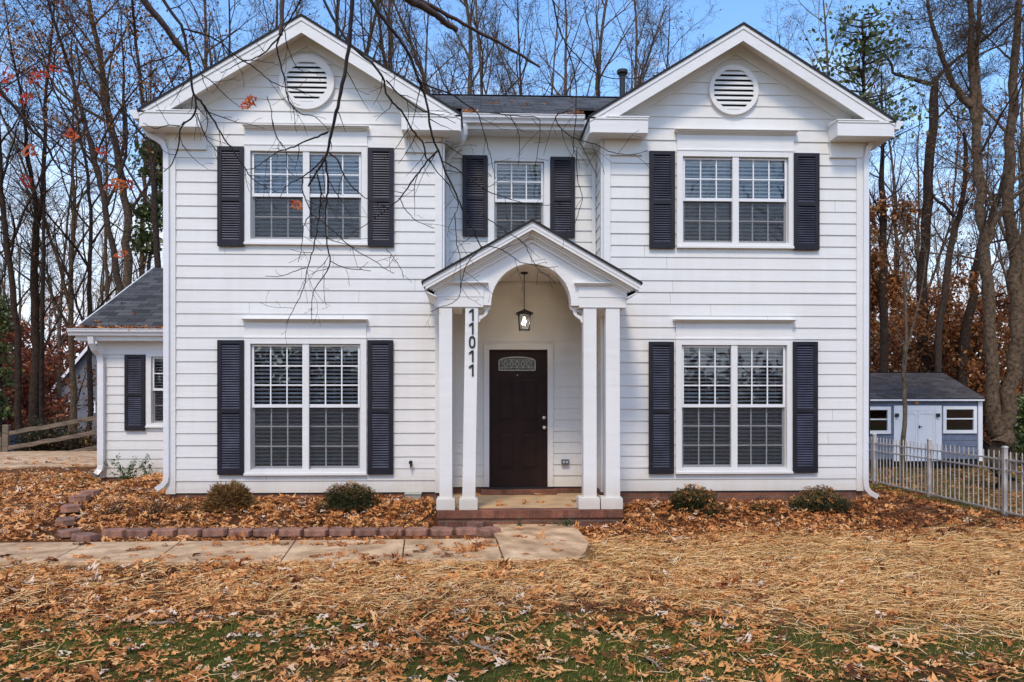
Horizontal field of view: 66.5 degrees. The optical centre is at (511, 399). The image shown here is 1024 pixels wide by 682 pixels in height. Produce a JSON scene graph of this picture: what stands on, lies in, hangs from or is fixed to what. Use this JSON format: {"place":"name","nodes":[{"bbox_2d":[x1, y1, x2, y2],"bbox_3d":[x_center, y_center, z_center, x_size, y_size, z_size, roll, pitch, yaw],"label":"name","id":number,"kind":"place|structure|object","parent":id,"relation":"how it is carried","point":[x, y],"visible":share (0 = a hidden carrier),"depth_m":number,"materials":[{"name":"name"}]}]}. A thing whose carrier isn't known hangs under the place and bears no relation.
{"place":"outdoors","nodes":[
{"label":"outdoors","id":0,"kind":"place"},
{"bbox_2d":[0,451,96,469],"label":"driveway","id":1,"kind":"structure","parent":0,"point":[42,457],"depth_m":19.44,"materials":[{"name":"beige concrete"}]},
{"bbox_2d":[0,442,1023,681],"bbox_3d":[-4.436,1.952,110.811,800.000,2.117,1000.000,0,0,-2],"label":"ground","id":2,"kind":"structure","parent":0,"point":[489,675],"depth_m":5.49,"materials":[{"name":"beige plant"}]},
{"bbox_2d":[0,294,24,436],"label":"holly bush","id":3,"kind":"object","parent":2,"relation":"on","point":[5,411],"visible":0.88,"depth_m":28.16,"materials":[{"name":"green plant"}]},
{"bbox_2d":[0,182,55,325],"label":"bare tree","id":4,"kind":"object","parent":2,"relation":"on","point":[19,287],"visible":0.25,"depth_m":74.53,"materials":[{"name":"brown plant"}]},
{"bbox_2d":[0,43,63,423],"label":"bare tree","id":5,"kind":"object","parent":2,"relation":"on","point":[4,270],"visible":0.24,"depth_m":36.07,"materials":[{"name":"brown plant"}]},
{"bbox_2d":[1,317,69,429],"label":"beech sapling","id":6,"kind":"object","parent":2,"relation":"on","point":[47,411],"visible":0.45,"depth_m":35.65,"materials":[{"name":"brown plant"}]},
{"bbox_2d":[2,319,69,423],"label":"beech sapling","id":7,"kind":"object","parent":2,"relation":"on","point":[48,383],"visible":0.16,"depth_m":37.74,"materials":[{"name":"brown plant"}]},
{"bbox_2d":[4,296,87,420],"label":"thicket","id":8,"kind":"object","parent":2,"relation":"on","point":[76,348],"visible":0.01,"depth_m":61.36,"materials":[{"name":"red plant"}]},
{"bbox_2d":[0,0,94,429],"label":"bare tree","id":9,"kind":"object","parent":2,"relation":"on","point":[7,245],"visible":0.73,"depth_m":25.23,"materials":[{"name":"brown plant"}]},
{"bbox_2d":[0,416,96,451],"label":"split rail fence","id":10,"kind":"object","parent":2,"relation":"on","point":[5,446],"visible":0.56,"depth_m":22.06,"materials":[{"name":"brown wood"}]},
{"bbox_2d":[10,409,90,451],"bbox_3d":[-13.536,1.105,22.864,2.354,1.686,2.054,0,0,-2],"label":"hedge bush","id":11,"kind":"object","parent":2,"relation":"on","point":[41,435],"visible":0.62,"depth_m":22.65,"materials":[{"name":"brown plant"}]},
{"bbox_2d":[0,66,106,423],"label":"bare tree","id":12,"kind":"object","parent":2,"relation":"on","point":[42,329],"visible":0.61,"depth_m":26.43,"materials":[{"name":"brown plant"}]},
{"bbox_2d":[0,0,107,426],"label":"bare tree","id":13,"kind":"object","parent":2,"relation":"on","point":[34,276],"visible":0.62,"depth_m":27.16,"materials":[{"name":"brown plant"}]},
{"bbox_2d":[1,82,117,427],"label":"bare tree","id":14,"kind":"object","parent":2,"relation":"on","point":[59,344],"visible":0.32,"depth_m":38.07,"materials":[{"name":"brown plant"}]},
{"bbox_2d":[25,341,96,432],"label":"beech sapling","id":15,"kind":"object","parent":2,"relation":"on","point":[64,384],"visible":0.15,"depth_m":39.81,"materials":[{"name":"brown plant"}]},
{"bbox_2d":[0,7,135,434],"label":"bare tree","id":16,"kind":"object","parent":2,"relation":"on","point":[73,381],"visible":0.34,"depth_m":32.07,"materials":[{"name":"brown plant"}]},
{"bbox_2d":[52,344,96,440],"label":"neighbour house","id":17,"kind":"structure","parent":2,"relation":"on","point":[81,358],"depth_m":53.77,"materials":[{"name":"grey plastic"}]},
{"bbox_2d":[56,414,96,450],"bbox_3d":[-12.852,1.324,23.606,2.164,1.814,2.093,0,0,23],"label":"hedge bush","id":18,"kind":"object","parent":2,"relation":"on","point":[87,442],"visible":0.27,"depth_m":23.27,"materials":[{"name":"green plant"}]},
{"bbox_2d":[0,0,153,446],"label":"bare tree","id":19,"kind":"object","parent":2,"relation":"on","point":[89,351],"visible":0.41,"depth_m":29.24,"materials":[{"name":"brown plant"}]},
{"bbox_2d":[71,532,99,541],"bbox_3d":[-4.760,1.535,8.713,0.289,0.077,0.209,2,0,32],"label":"edging block","id":20,"kind":"object","parent":2,"relation":"on","point":[83,537],"depth_m":8.65,"materials":[{"name":"brick"}]},
{"bbox_2d":[0,0,185,288],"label":"bare tree","id":21,"kind":"object","parent":2,"relation":"on","point":[128,257],"visible":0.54,"depth_m":23.37,"materials":[{"name":"brown plant"}]},
{"bbox_2d":[0,0,187,292],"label":"bare tree","id":22,"kind":"object","parent":2,"relation":"on","point":[91,144],"visible":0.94,"depth_m":21.27,"materials":[{"name":"brown plant"}]},
{"bbox_2d":[65,233,123,349],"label":"bare tree","id":23,"kind":"object","parent":2,"relation":"on","point":[83,269],"visible":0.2,"depth_m":87.59,"materials":[{"name":"brown plant"}]},
{"bbox_2d":[78,171,122,316],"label":"bare tree","id":24,"kind":"object","parent":2,"relation":"on","point":[103,280],"visible":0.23,"depth_m":66.90,"materials":[{"name":"brown plant"}]},
{"bbox_2d":[57,43,150,304],"bbox_3d":[-18.901,-6.764,37.303,4.498,19.785,5.110,0,0,25],"label":"bare tree","id":25,"kind":"object","parent":2,"relation":"on","point":[107,281],"visible":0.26,"depth_m":36.92,"materials":[{"name":"brown plant"}]},
{"bbox_2d":[101,528,129,537],"bbox_3d":[-4.614,1.546,9.088,0.289,0.088,0.209,0,-1,-1],"label":"edging block","id":26,"kind":"object","parent":2,"relation":"on","point":[114,532],"depth_m":8.99,"materials":[{"name":"concrete"}]},
{"bbox_2d":[72,17,180,280],"bbox_3d":[-16.297,-7.096,35.054,4.688,20.186,7.409,0,0,6],"label":"bare tree","id":27,"kind":"object","parent":2,"relation":"on","point":[142,261],"visible":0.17,"depth_m":34.20,"materials":[{"name":"brown plant"}]},
{"bbox_2d":[104,453,150,480],"bbox_3d":[-6.798,1.209,13.653,0.840,0.575,0.466,0,0,-2],"label":"weed","id":28,"kind":"object","parent":2,"relation":"on","point":[125,477],"visible":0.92,"depth_m":13.67,"materials":[{"name":"green plant"}]},
{"bbox_2d":[116,133,162,261],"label":"pine tree","id":29,"kind":"object","parent":2,"relation":"on","point":[142,239],"visible":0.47,"depth_m":23.73,"materials":[{"name":"green plant"}]},
{"bbox_2d":[126,527,154,536],"bbox_3d":[-4.325,1.547,9.095,0.298,0.086,0.210,1,1,-1],"label":"edging block","id":30,"kind":"object","parent":2,"relation":"on","point":[139,532],"depth_m":9.00,"materials":[{"name":"concrete"}]},
{"bbox_2d":[50,0,237,267],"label":"bare tree","id":31,"kind":"object","parent":2,"relation":"on","point":[156,246],"visible":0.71,"depth_m":22.40,"materials":[{"name":"brown plant"}]},
{"bbox_2d":[119,493,179,517],"bbox_3d":[-4.566,1.333,9.841,0.770,0.322,0.287,0,0,-2],"label":"dead weed","id":32,"kind":"object","parent":2,"relation":"on","point":[155,511],"visible":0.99,"depth_m":9.82,"materials":[{"name":"brown plant"}]},
{"bbox_2d":[152,527,178,536],"bbox_3d":[-4.038,1.547,9.104,0.281,0.085,0.209,0,1,-4],"label":"edging block","id":33,"kind":"object","parent":2,"relation":"on","point":[167,531],"depth_m":9.01,"materials":[{"name":"concrete"}]},
{"bbox_2d":[202,527,228,536],"bbox_3d":[-3.460,1.547,9.123,0.297,0.086,0.209,-1,-1,-1],"label":"edging block","id":34,"kind":"object","parent":2,"relation":"on","point":[216,532],"depth_m":9.03,"materials":[{"name":"concrete"}]},
{"bbox_2d":[170,0,263,71],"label":"bare tree","id":35,"kind":"object","parent":2,"relation":"on","point":[215,56],"visible":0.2,"depth_m":31.14,"materials":[{"name":"brown plant"}]},
{"bbox_2d":[132,0,324,211],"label":"bare tree","id":36,"kind":"object","parent":2,"relation":"on","point":[206,44],"visible":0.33,"depth_m":26.30,"materials":[{"name":"brown plant"}]},
{"bbox_2d":[197,478,260,511],"bbox_3d":[-3.675,1.236,10.137,0.833,0.436,0.658,0,0,-2],"label":"shrub","id":37,"kind":"object","parent":2,"relation":"on","point":[234,493],"visible":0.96,"depth_m":10.03,"materials":[{"name":"green plant"}]},
{"bbox_2d":[253,527,278,536],"bbox_3d":[-2.876,1.550,9.139,0.296,0.080,0.210,2,1,-3],"label":"edging block","id":38,"kind":"object","parent":2,"relation":"on","point":[262,531],"depth_m":9.04,"materials":[{"name":"concrete"}]},
{"bbox_2d":[235,0,316,49],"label":"bare tree","id":39,"kind":"object","parent":2,"relation":"on","point":[276,16],"visible":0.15,"depth_m":28.32,"materials":[{"name":"brown plant"}]},
{"bbox_2d":[0,492,575,564],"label":"fallen leaves","id":40,"kind":"object","parent":2,"relation":"on","point":[152,537],"visible":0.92,"depth_m":8.37,"materials":[{"name":"brown plant"}]},
{"bbox_2d":[278,527,302,536],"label":"edging block","id":41,"kind":"object","parent":2,"relation":"on","point":[289,531],"depth_m":9.05,"materials":[{"name":"concrete"}]},
{"bbox_2d":[0,524,588,565],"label":"walkway","id":42,"kind":"structure","parent":2,"relation":"on","point":[511,546],"depth_m":8.11,"materials":[{"name":"beige concrete"}]},
{"bbox_2d":[304,527,327,536],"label":"edging block","id":43,"kind":"object","parent":2,"relation":"on","point":[315,531],"depth_m":9.05,"materials":[{"name":"concrete"}]},
{"bbox_2d":[0,0,667,346],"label":"overhanging maple","id":44,"kind":"object","parent":2,"relation":"on","point":[430,9],"visible":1,"depth_m":4.06,"materials":[{"name":"brown plant"}]},
{"bbox_2d":[328,527,353,536],"bbox_3d":[-2.001,1.551,9.166,0.297,0.077,0.209,2,1,-2],"label":"edging block","id":45,"kind":"object","parent":2,"relation":"on","point":[339,531],"depth_m":9.07,"materials":[{"name":"concrete"}]},
{"bbox_2d":[288,0,411,66],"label":"bare tree","id":46,"kind":"object","parent":2,"relation":"on","point":[336,7],"visible":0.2,"depth_m":29.15,"materials":[{"name":"brown plant"}]},
{"bbox_2d":[320,481,382,511],"bbox_3d":[-2.121,1.253,10.202,0.877,0.386,0.632,0,0,-2],"label":"shrub","id":47,"kind":"object","parent":2,"relation":"on","point":[337,498],"visible":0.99,"depth_m":10.09,"materials":[{"name":"green plant"}]},
{"bbox_2d":[354,527,378,535],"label":"edging block","id":48,"kind":"object","parent":2,"relation":"on","point":[366,531],"depth_m":9.07,"materials":[{"name":"concrete"}]},
{"bbox_2d":[324,0,435,93],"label":"bare tree","id":49,"kind":"object","parent":2,"relation":"on","point":[391,44],"visible":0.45,"depth_m":26.18,"materials":[{"name":"brown plant"}]},
{"bbox_2d":[430,526,453,535],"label":"edging block","id":50,"kind":"object","parent":2,"relation":"on","point":[440,531],"depth_m":9.10,"materials":[{"name":"concrete"}]},
{"bbox_2d":[384,0,501,93],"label":"bare tree","id":51,"kind":"object","parent":2,"relation":"on","point":[448,59],"visible":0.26,"depth_m":36.30,"materials":[{"name":"brown plant"}]},
{"bbox_2d":[364,0,557,94],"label":"bare tree","id":52,"kind":"object","parent":2,"relation":"on","point":[415,56],"visible":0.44,"depth_m":30.98,"materials":[{"name":"brown plant"}]},
{"bbox_2d":[66,13,903,527],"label":"house","id":53,"kind":"structure","parent":2,"relation":"on","point":[700,315],"depth_m":10.96,"materials":[{"name":"white paint"}]},
{"bbox_2d":[145,352,162,427],"bbox_3d":[-6.075,-0.180,14.102,1.008,1.367,0.192,0,0,-2],"label":"window","id":54,"kind":"structure","parent":53,"relation":"in","point":[151,357],"depth_m":14.04,"materials":[{"name":"white paint"}]},
{"bbox_2d":[240,318,367,475],"bbox_3d":[-2.848,-0.034,10.800,1.721,2.154,0.250,0,0,-2],"label":"window","id":55,"kind":"structure","parent":53,"relation":"in","point":[263,333],"depth_m":10.80,"materials":[{"name":"white paint"}]},
{"bbox_2d":[241,124,368,245],"bbox_3d":[-2.834,-2.947,10.800,1.721,1.633,0.250,0,0,-2],"label":"window","id":56,"kind":"structure","parent":53,"relation":"in","point":[351,145],"depth_m":10.79,"materials":[{"name":"white paint"}]},
{"bbox_2d":[71,97,583,329],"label":"gutter leaves","id":57,"kind":"object","parent":53,"relation":"on","point":[133,327],"visible":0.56,"depth_m":13.68,"materials":[{"name":"brown plant"}]},
{"bbox_2d":[489,350,546,485],"bbox_3d":[0.094,0.274,11.561,0.862,2.022,0.123,0,0,-2],"label":"front door","id":58,"kind":"structure","parent":53,"relation":"in","point":[517,378],"depth_m":11.58,"materials":[{"name":"black paint"}]},
{"bbox_2d":[488,158,549,242],"bbox_3d":[0.102,-2.933,11.557,0.922,1.333,0.192,0,0,-2],"label":"window","id":59,"kind":"structure","parent":53,"relation":"in","point":[524,164],"depth_m":11.54,"materials":[{"name":"white paint"}]},
{"bbox_2d":[515,272,532,330],"bbox_3d":[0.168,-1.341,10.665,0.236,0.796,0.236,0,0,-2],"label":"hanging lantern","id":60,"kind":"object","parent":53,"relation":"hanging from","point":[526,312],"visible":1,"depth_m":10.62,"materials":[{"name":"black metal"}]},
{"bbox_2d":[672,319,796,473],"bbox_3d":[3.126,-0.042,11.039,1.745,2.171,0.250,0,0,-2],"label":"window","id":61,"kind":"structure","parent":53,"relation":"in","point":[733,335],"depth_m":11.04,"materials":[{"name":"white paint"}]},
{"bbox_2d":[674,128,798,248],"bbox_3d":[3.152,-2.960,11.040,1.753,1.657,0.250,0,0,-2],"label":"window","id":62,"kind":"structure","parent":53,"relation":"in","point":[734,148],"depth_m":11.03,"materials":[{"name":"white paint"}]},
{"bbox_2d":[476,526,500,536],"bbox_3d":[-0.282,1.547,9.158,0.208,0.085,0.294,1,2,45],"label":"edging block","id":63,"kind":"object","parent":2,"relation":"on","point":[486,531],"depth_m":9.07,"materials":[{"name":"concrete"}]},
{"bbox_2d":[425,0,566,95],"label":"bare tree","id":64,"kind":"object","parent":2,"relation":"on","point":[477,22],"visible":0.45,"depth_m":27.91,"materials":[{"name":"brown plant"}]},
{"bbox_2d":[0,456,1023,681],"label":"fallen leaves","id":65,"kind":"object","parent":2,"relation":"on","point":[16,514],"visible":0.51,"depth_m":6.32,"materials":[{"name":"brown plant"}]},
{"bbox_2d":[0,591,1023,681],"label":"grass","id":66,"kind":"structure","parent":2,"relation":"on","point":[412,673],"depth_m":5.00,"materials":[{"name":"green plant"}]},
{"bbox_2d":[0,520,1023,681],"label":"straw","id":67,"kind":"object","parent":2,"relation":"on","point":[968,567],"visible":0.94,"depth_m":6.75,"materials":[{"name":"beige plant"}]},
{"bbox_2d":[0,550,1023,681],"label":"leaf crumbs","id":68,"kind":"object","parent":2,"relation":"on","point":[578,666],"visible":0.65,"depth_m":5.19,"materials":[{"name":"brown plant"}]},
{"bbox_2d":[8,463,1023,514],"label":"side lawn grass","id":69,"kind":"structure","parent":2,"relation":"on","point":[1012,475],"depth_m":19.40,"materials":[{"name":"plant"}]},
{"bbox_2d":[483,0,573,94],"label":"bare tree","id":70,"kind":"object","parent":2,"relation":"on","point":[518,20],"visible":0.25,"depth_m":36.88,"materials":[{"name":"brown plant"}]},
{"bbox_2d":[466,0,605,95],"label":"bare tree","id":71,"kind":"object","parent":2,"relation":"on","point":[515,79],"visible":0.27,"depth_m":33.08,"materials":[{"name":"brown plant"}]},
{"bbox_2d":[462,0,629,95],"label":"bare tree","id":72,"kind":"object","parent":2,"relation":"on","point":[565,90],"visible":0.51,"depth_m":30.43,"materials":[{"name":"brown plant"}]},
{"bbox_2d":[523,0,688,95],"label":"bare tree","id":73,"kind":"object","parent":2,"relation":"on","point":[598,51],"visible":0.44,"depth_m":33.15,"materials":[{"name":"brown plant"}]},
{"bbox_2d":[599,0,715,91],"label":"bare tree","id":74,"kind":"object","parent":2,"relation":"on","point":[636,45],"visible":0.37,"depth_m":28.67,"materials":[{"name":"brown plant"}]},
{"bbox_2d":[606,0,722,89],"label":"bare tree","id":75,"kind":"object","parent":2,"relation":"on","point":[668,60],"visible":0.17,"depth_m":35.20,"materials":[{"name":"brown plant"}]},
{"bbox_2d":[665,483,717,511],"bbox_3d":[2.403,1.301,10.384,0.713,0.408,0.538,0,0,-2],"label":"shrub","id":76,"kind":"object","parent":2,"relation":"on","point":[685,497],"visible":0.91,"depth_m":10.28,"materials":[{"name":"green plant"}]},
{"bbox_2d":[697,502,728,515],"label":"shrub","id":77,"kind":"object","parent":2,"relation":"on","point":[714,507],"visible":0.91,"depth_m":10.13,"materials":[{"name":"green plant"}]},
{"bbox_2d":[663,0,815,69],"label":"bare tree","id":78,"kind":"object","parent":2,"relation":"on","point":[791,39],"visible":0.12,"depth_m":32.64,"materials":[{"name":"brown plant"}]},
{"bbox_2d":[749,501,774,513],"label":"shrub","id":79,"kind":"object","parent":2,"relation":"on","point":[759,507],"visible":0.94,"depth_m":10.25,"materials":[{"name":"green plant"}]},
{"bbox_2d":[787,484,857,511],"bbox_3d":[4.116,1.312,10.459,0.927,0.386,0.690,0,0,-2],"label":"shrub","id":80,"kind":"object","parent":2,"relation":"on","point":[819,498],"visible":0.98,"depth_m":10.33,"materials":[{"name":"green plant"}]},
{"bbox_2d":[782,0,904,158],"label":"bare tree","id":81,"kind":"object","parent":2,"relation":"on","point":[826,43],"visible":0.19,"depth_m":36.42,"materials":[{"name":"brown plant"}]},
{"bbox_2d":[799,0,965,472],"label":"magnolia tree","id":82,"kind":"object","parent":2,"relation":"on","point":[864,50],"visible":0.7,"depth_m":23.20,"materials":[{"name":"green plant"}]},
{"bbox_2d":[835,45,935,371],"bbox_3d":[12.889,-5.421,28.390,5.420,15.723,3.742,0,0,-43],"label":"brown leaved tree","id":83,"kind":"object","parent":2,"relation":"on","point":[885,283],"visible":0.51,"depth_m":28.34,"materials":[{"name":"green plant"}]},
{"bbox_2d":[857,55,963,366],"bbox_3d":[18.320,-7.135,38.365,7.409,20.186,4.688,0,0,-12],"label":"bare tree","id":84,"kind":"object","parent":2,"relation":"on","point":[892,168],"visible":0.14,"depth_m":38.67,"materials":[{"name":"brown plant"}]},
{"bbox_2d":[878,174,950,339],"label":"bare tree","id":85,"kind":"object","parent":2,"relation":"on","point":[910,279],"visible":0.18,"depth_m":68.54,"materials":[{"name":"brown plant"}]},
{"bbox_2d":[871,170,966,482],"bbox_3d":[10.406,-1.803,20.335,2.170,8.199,1.772,0,0,-2],"label":"young tree","id":86,"kind":"object","parent":2,"relation":"on","point":[906,342],"visible":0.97,"depth_m":20.30,"materials":[{"name":"brown plant"}]},
{"bbox_2d":[870,221,971,371],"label":"beech sapling","id":87,"kind":"object","parent":2,"relation":"on","point":[874,233],"visible":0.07,"depth_m":37.87,"materials":[{"name":"brown plant"}]},
{"bbox_2d":[827,0,1023,370],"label":"broken top tree","id":88,"kind":"object","parent":2,"relation":"on","point":[921,262],"visible":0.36,"depth_m":32.50,"materials":[{"name":"brown plant"}]},
{"bbox_2d":[870,372,984,465],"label":"shed","id":89,"kind":"structure","parent":2,"relation":"on","point":[943,409],"depth_m":24.87,"materials":[{"name":"blue wood"}]},
{"bbox_2d":[870,407,890,433],"bbox_3d":[11.150,0.652,24.751,1.724,0.865,0.070,0,0,-2],"label":"window","id":90,"kind":"structure","parent":89,"relation":"in","point":[888,431],"depth_m":24.75,"materials":[{"name":"white paint"}]},
{"bbox_2d":[900,411,917,460],"bbox_3d":[12.600,1.156,24.806,0.561,1.589,0.055,0,0,-2],"label":"shed door","id":91,"kind":"structure","parent":89,"relation":"in","point":[912,416],"depth_m":24.79,"materials":[{"name":"white paint"}]},
{"bbox_2d":[918,411,934,460],"bbox_3d":[13.173,1.156,24.809,0.561,1.589,0.095,0,0,-2],"label":"shed door","id":92,"kind":"structure","parent":89,"relation":"in","point":[926,419],"depth_m":24.81,"materials":[{"name":"white paint"}]},
{"bbox_2d":[942,406,976,432],"bbox_3d":[14.257,0.638,24.875,1.097,0.868,0.070,0,0,-2],"label":"window","id":93,"kind":"structure","parent":89,"relation":"in","point":[974,408],"depth_m":24.84,"materials":[{"name":"white paint"}]},
{"bbox_2d":[870,271,984,386],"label":"beech sapling","id":94,"kind":"object","parent":2,"relation":"on","point":[913,365],"visible":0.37,"depth_m":31.18,"materials":[{"name":"brown plant"}]},
{"bbox_2d":[873,75,1003,311],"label":"bare tree","id":95,"kind":"object","parent":2,"relation":"on","point":[918,229],"visible":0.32,"depth_m":45.39,"materials":[{"name":"brown plant"}]},
{"bbox_2d":[890,59,993,318],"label":"bare tree","id":96,"kind":"object","parent":2,"relation":"on","point":[958,140],"visible":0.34,"depth_m":42.85,"materials":[{"name":"brown plant"}]},
{"bbox_2d":[869,433,1023,516],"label":"metal fence","id":97,"kind":"object","parent":2,"relation":"on","point":[874,460],"visible":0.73,"depth_m":16.65,"materials":[{"name":"white metal"}]},
{"bbox_2d":[878,0,1023,492],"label":"twin trunk tree","id":98,"kind":"object","parent":2,"relation":"on","point":[1000,418],"visible":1,"depth_m":18.89,"materials":[{"name":"brown plant"}]},
{"bbox_2d":[907,101,1001,371],"bbox_3d":[15.698,-4.156,27.482,3.147,13.155,2.704,0,0,-2],"label":"forked tree","id":99,"kind":"object","parent":2,"relation":"on","point":[958,214],"visible":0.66,"depth_m":27.47,"materials":[{"name":"brown plant"}]},
{"bbox_2d":[889,286,1020,439],"bbox_3d":[18.637,-1.002,33.171,5.358,7.144,6.829,0,0,-2],"label":"beech sapling","id":100,"kind":"object","parent":2,"relation":"on","point":[974,347],"visible":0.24,"depth_m":31.80,"materials":[{"name":"brown plant"}]},
{"bbox_2d":[912,294,1021,446],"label":"beech sapling","id":101,"kind":"object","parent":2,"relation":"on","point":[1007,332],"visible":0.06,"depth_m":34.86,"materials":[{"name":"brown plant"}]},
{"bbox_2d":[911,0,1023,452],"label":"bare tree","id":102,"kind":"object","parent":2,"relation":"on","point":[1021,195],"visible":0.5,"depth_m":28.88,"materials":[{"name":"brown plant"}]},
{"bbox_2d":[945,110,1023,449],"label":"bare tree","id":103,"kind":"object","parent":2,"relation":"on","point":[1000,250],"visible":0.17,"depth_m":41.89,"materials":[{"name":"brown plant"}]},
{"bbox_2d":[952,82,1023,386],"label":"leaning tree","id":104,"kind":"object","parent":2,"relation":"on","point":[964,336],"visible":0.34,"depth_m":30.57,"materials":[{"name":"brown plant"}]},
{"bbox_2d":[958,79,1020,454],"bbox_3d":[23.784,-6.698,39.233,4.083,19.311,5.012,0,0,4],"label":"bare tree","id":105,"kind":"object","parent":2,"relation":"on","point":[985,447],"visible":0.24,"depth_m":38.88,"materials":[{"name":"brown plant"}]},
{"bbox_2d":[1013,393,1023,465],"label":"holly bush","id":106,"kind":"object","parent":2,"relation":"on","point":[1019,428],"visible":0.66,"depth_m":25.47,"materials":[{"name":"green plant"}]},
{"bbox_2d":[0,0,1023,381],"label":"sky","id":107,"kind":"structure","parent":0,"point":[734,12],"materials":[{"name":"blue"}]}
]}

